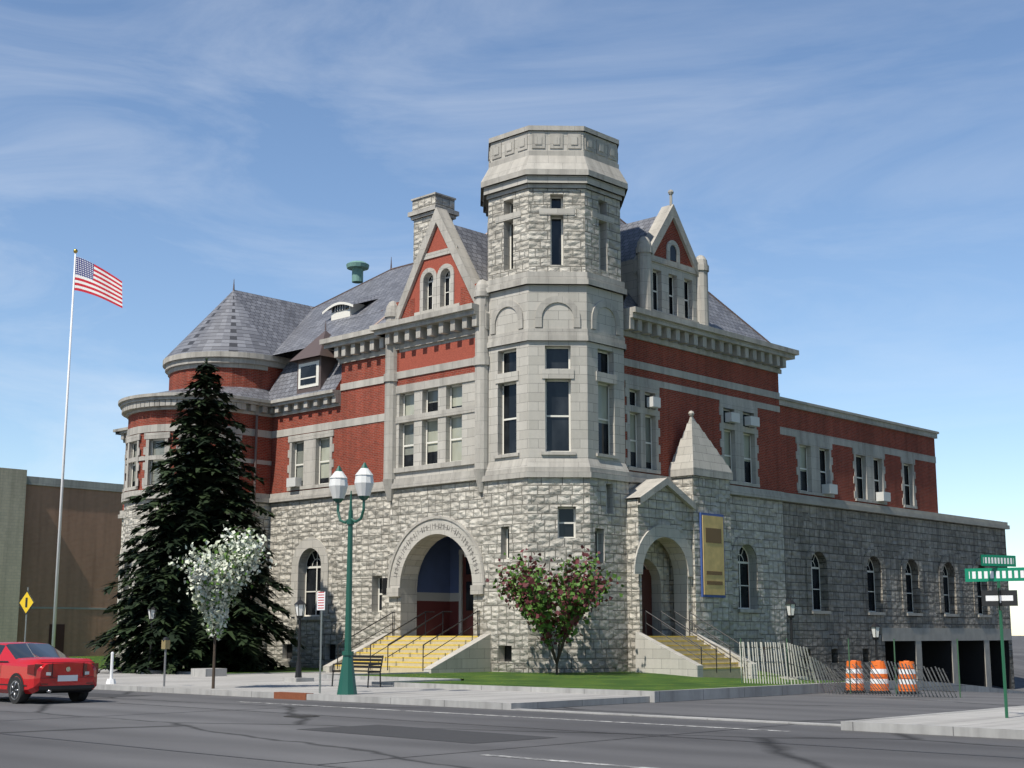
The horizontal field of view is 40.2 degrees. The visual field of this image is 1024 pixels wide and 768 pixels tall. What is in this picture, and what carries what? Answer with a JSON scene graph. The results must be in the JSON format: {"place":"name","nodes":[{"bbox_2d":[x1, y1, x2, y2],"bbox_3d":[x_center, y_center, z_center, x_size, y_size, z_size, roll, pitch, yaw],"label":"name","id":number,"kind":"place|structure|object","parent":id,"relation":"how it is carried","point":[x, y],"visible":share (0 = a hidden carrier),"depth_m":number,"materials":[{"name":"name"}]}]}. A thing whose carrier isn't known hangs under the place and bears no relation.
{"place":"outdoors","nodes":[
{"label":"outdoors","id":0,"kind":"place"},
{"bbox_2d":[0,636,1023,767],"bbox_3d":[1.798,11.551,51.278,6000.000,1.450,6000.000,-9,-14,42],"label":"ground","id":1,"kind":"structure","parent":0,"point":[266,735],"depth_m":22.62,"materials":[{"name":"grey asphalt"}]},
{"bbox_2d":[0,642,98,703],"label":"red sedan car","id":2,"kind":"object","parent":1,"relation":"on","point":[28,670],"visible":1,"depth_m":33.34,"materials":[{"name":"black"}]},
{"bbox_2d":[117,283,312,667],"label":"round turret","id":3,"kind":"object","parent":1,"relation":"on","point":[238,338],"depth_m":65.20,"materials":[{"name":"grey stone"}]},
{"bbox_2d":[113,427,333,659],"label":"building","id":4,"kind":"structure","parent":1,"relation":"on","point":[122,432],"depth_m":73.44,"materials":[{"name":"stone"}]},
{"bbox_2d":[44,693,557,742],"bbox_3d":[-5.322,6.125,25.123,9.080,0.006,38.156,8,-13,-38],"label":"road crack","id":5,"kind":"object","parent":1,"relation":"on","point":[433,734],"visible":0.98,"depth_m":23.02,"materials":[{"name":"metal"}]},
{"bbox_2d":[265,310,389,667],"bbox_3d":[-7.270,5.680,62.308,9.030,19.000,3.320,-9,-14,42],"label":"facade wall section","id":6,"kind":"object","parent":1,"relation":"on","point":[341,425],"depth_m":61.73,"materials":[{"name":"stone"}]},
{"bbox_2d":[323,610,490,672],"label":"entrance stairs","id":7,"kind":"structure","parent":1,"relation":"on","point":[439,654],"depth_m":53.53,"materials":[{"name":"yellow concrete"}]},
{"bbox_2d":[369,207,490,635],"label":"pavilion","id":8,"kind":"structure","parent":1,"relation":"on","point":[437,360],"depth_m":57.53,"materials":[{"name":"grey stone"}]},
{"bbox_2d":[416,536,472,635],"bbox_3d":[-1.711,7.982,57.468,4.500,4.640,2.050,-9,-14,42],"label":"arched doorway","id":9,"kind":"structure","parent":8,"relation":"attached to","point":[444,582],"depth_m":59.05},
{"bbox_2d":[5,690,1014,767],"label":"road markings","id":10,"kind":"object","parent":1,"relation":"on","point":[495,749],"visible":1,"depth_m":22.14,"materials":[{"name":"paint"}]},
{"bbox_2d":[269,192,770,399],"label":"building roof","id":11,"kind":"structure","parent":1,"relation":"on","point":[312,366],"depth_m":65.01,"materials":[{"name":"grey tile"}]},
{"bbox_2d":[445,190,798,675],"bbox_3d":[-2.223,5.068,70.175,31.220,22.980,12.220,-9,-14,42],"label":"bay","id":12,"kind":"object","parent":1,"relation":"on","point":[682,358],"depth_m":60.42,"materials":[{"name":"red brick"}]},
{"bbox_2d":[844,660,865,692],"bbox_3d":[9.606,8.204,39.255,0.600,0.898,0.585,-9,-14,42],"label":"barrel","id":13,"kind":"object","parent":1,"relation":"on","point":[858,663],"visible":0.69,"depth_m":39.07,"materials":[{"name":"orange plastic"}]},
{"bbox_2d":[870,622,879,659],"bbox_3d":[16.437,12.422,63.075,0.910,3.601,0.910,-9,-14,42],"label":"lamp","id":14,"kind":"object","parent":1,"relation":"on","point":[875,628],"visible":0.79,"depth_m":63.15,"materials":[{"name":"metal"}]},
{"bbox_2d":[869,660,890,693],"bbox_3d":[10.217,8.151,38.960,0.600,0.898,0.585,-9,-14,42],"label":"barrel","id":15,"kind":"object","parent":1,"relation":"on","point":[880,668],"visible":0.71,"depth_m":38.78,"materials":[{"name":"orange plastic"}]},
{"bbox_2d":[779,396,1014,688],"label":"rear building wing","id":16,"kind":"structure","parent":1,"relation":"on","point":[872,535],"depth_m":70.11,"materials":[{"name":"stone"}]},
{"bbox_2d":[897,661,918,693],"bbox_3d":[10.900,8.086,38.598,0.600,0.898,0.585,-9,-14,42],"label":"barrel","id":17,"kind":"object","parent":1,"relation":"on","point":[907,663],"visible":0.56,"depth_m":38.43,"materials":[{"name":"orange plastic"}]},
{"bbox_2d":[0,0,1023,635],"label":"sky","id":18,"kind":"structure","parent":0,"point":[847,176],"materials":[{"name":"blue"}]},
{"bbox_2d":[68,656,1023,702],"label":"lawn","id":19,"kind":"structure","parent":0,"point":[657,688],"depth_m":41.23,"materials":[{"name":"green plant"}]},
{"bbox_2d":[51,249,121,646],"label":"flagpole","id":20,"kind":"object","parent":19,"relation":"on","point":[92,278],"visible":0.87,"depth_m":67.63,"materials":[{"name":"metal"}]},
{"bbox_2d":[83,358,310,673],"bbox_3d":[-12.837,5.789,56.657,9.165,14.027,8.550,-6,-12,30],"label":"spruce tree","id":21,"kind":"object","parent":19,"relation":"on","point":[202,506],"visible":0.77,"depth_m":55.54,"materials":[{"name":"green plant"}]},
{"bbox_2d":[485,545,623,674],"bbox_3d":[1.490,8.104,49.723,4.952,4.749,5.413,-1,-10,3],"label":"flowering tree","id":22,"kind":"object","parent":19,"relation":"on","point":[535,601],"visible":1,"depth_m":49.01,"materials":[{"name":"green plant"}]},
{"bbox_2d":[626,411,756,678],"bbox_3d":[7.366,7.362,55.565,4.380,13.310,6.500,-9,-14,42],"label":"entrance porch","id":23,"kind":"object","parent":19,"relation":"on","point":[683,519],"visible":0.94,"depth_m":56.22,"materials":[{"name":"stone"}]},
{"bbox_2d":[780,596,808,679],"bbox_3d":[11.640,10.626,58.218,0.910,3.601,0.910,-9,-14,42],"label":"lamp","id":24,"kind":"object","parent":19,"relation":"on","point":[790,605],"visible":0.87,"depth_m":58.26,"materials":[{"name":"metal"}]},
{"bbox_2d":[739,638,960,697],"bbox_3d":[8.895,7.789,38.361,6.922,1.600,1.200,-9,-14,42],"label":"snow fence","id":25,"kind":"object","parent":19,"relation":"on","point":[895,678],"visible":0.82,"depth_m":38.59,"materials":[{"name":"grey wood"}]},
{"bbox_2d":[480,125,631,672],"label":"tower","id":26,"kind":"structure","parent":0,"point":[557,478],"depth_m":54.56,"materials":[{"name":"grey stone"}]},
{"bbox_2d":[93,671,1023,739],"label":"sidewalk pavement","id":27,"kind":"structure","parent":0,"point":[993,723],"depth_m":32.94,"materials":[{"name":"concrete"}]},
{"bbox_2d":[19,587,34,641],"bbox_3d":[-15.995,8.194,46.007,0.800,3.000,0.055,-7,-12,33],"label":"pedestrian crossing sign","id":28,"kind":"object","parent":27,"relation":"on","point":[26,602],"visible":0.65,"depth_m":46.13,"materials":[{"name":"yellow metal"}]},
{"bbox_2d":[106,652,115,683],"bbox_3d":[-12.061,8.551,42.186,0.296,0.950,0.296,5,-11,-24],"label":"white bollard","id":29,"kind":"object","parent":27,"relation":"on","point":[111,680],"visible":0.98,"depth_m":42.13,"materials":[{"name":"white metal"}]},
{"bbox_2d":[137,604,162,673],"bbox_3d":[-13.747,9.728,53.350,0.700,2.770,0.700,-9,-14,42],"label":"lamp","id":30,"kind":"object","parent":27,"relation":"on","point":[152,610],"visible":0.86,"depth_m":53.38,"materials":[{"name":"metal"}]},
{"bbox_2d":[161,637,169,685],"bbox_3d":[-9.944,7.954,40.131,0.200,1.400,0.200,-9,-14,42],"label":"parking meter","id":31,"kind":"object","parent":27,"relation":"on","point":[165,644],"visible":1,"depth_m":40.13,"materials":[{"name":"grey metal"}]},
{"bbox_2d":[191,668,226,676],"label":"stone block","id":32,"kind":"structure","parent":27,"relation":"on","point":[203,672],"depth_m":49.70,"materials":[{"name":"grey stone"}]},
{"bbox_2d":[168,525,276,688],"bbox_3d":[-7.989,6.214,38.685,2.594,4.714,2.645,-2,-10,11],"label":"flowering pear tree","id":33,"kind":"object","parent":27,"relation":"on","point":[217,585],"visible":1,"depth_m":38.62,"materials":[{"name":"white plant"}]},
{"bbox_2d":[283,596,313,681],"bbox_3d":[-6.750,8.131,44.438,0.700,2.770,0.700,-9,-14,42],"label":"lamp","id":34,"kind":"object","parent":27,"relation":"on","point":[300,605],"visible":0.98,"depth_m":44.37,"materials":[{"name":"metal"}]},
{"bbox_2d":[317,591,325,692],"bbox_3d":[-4.848,6.541,35.509,0.320,2.550,0.054,-9,-14,42],"label":"no parking sign","id":35,"kind":"object","parent":27,"relation":"on","point":[321,597],"visible":1,"depth_m":35.59,"materials":[{"name":"grey metal"}]},
{"bbox_2d":[329,462,373,694],"bbox_3d":[-4.083,4.862,35.153,1.500,5.730,0.500,-9,-14,42],"label":"street lamp","id":36,"kind":"object","parent":27,"relation":"on","point":[363,483],"visible":1,"depth_m":35.06,"materials":[{"name":"green metal"}]},
{"bbox_2d":[331,655,383,687],"bbox_3d":[-4.403,8.166,39.851,1.591,0.886,0.591,-9,-14,42],"label":"bench","id":37,"kind":"object","parent":27,"relation":"on","point":[365,664],"visible":0.68,"depth_m":39.89,"materials":[{"name":"black metal"}]},
{"bbox_2d":[965,555,1023,717],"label":"street name sign","id":38,"kind":"object","parent":27,"relation":"on","point":[1000,597],"visible":1,"depth_m":25.20,"materials":[{"name":"green metal"}]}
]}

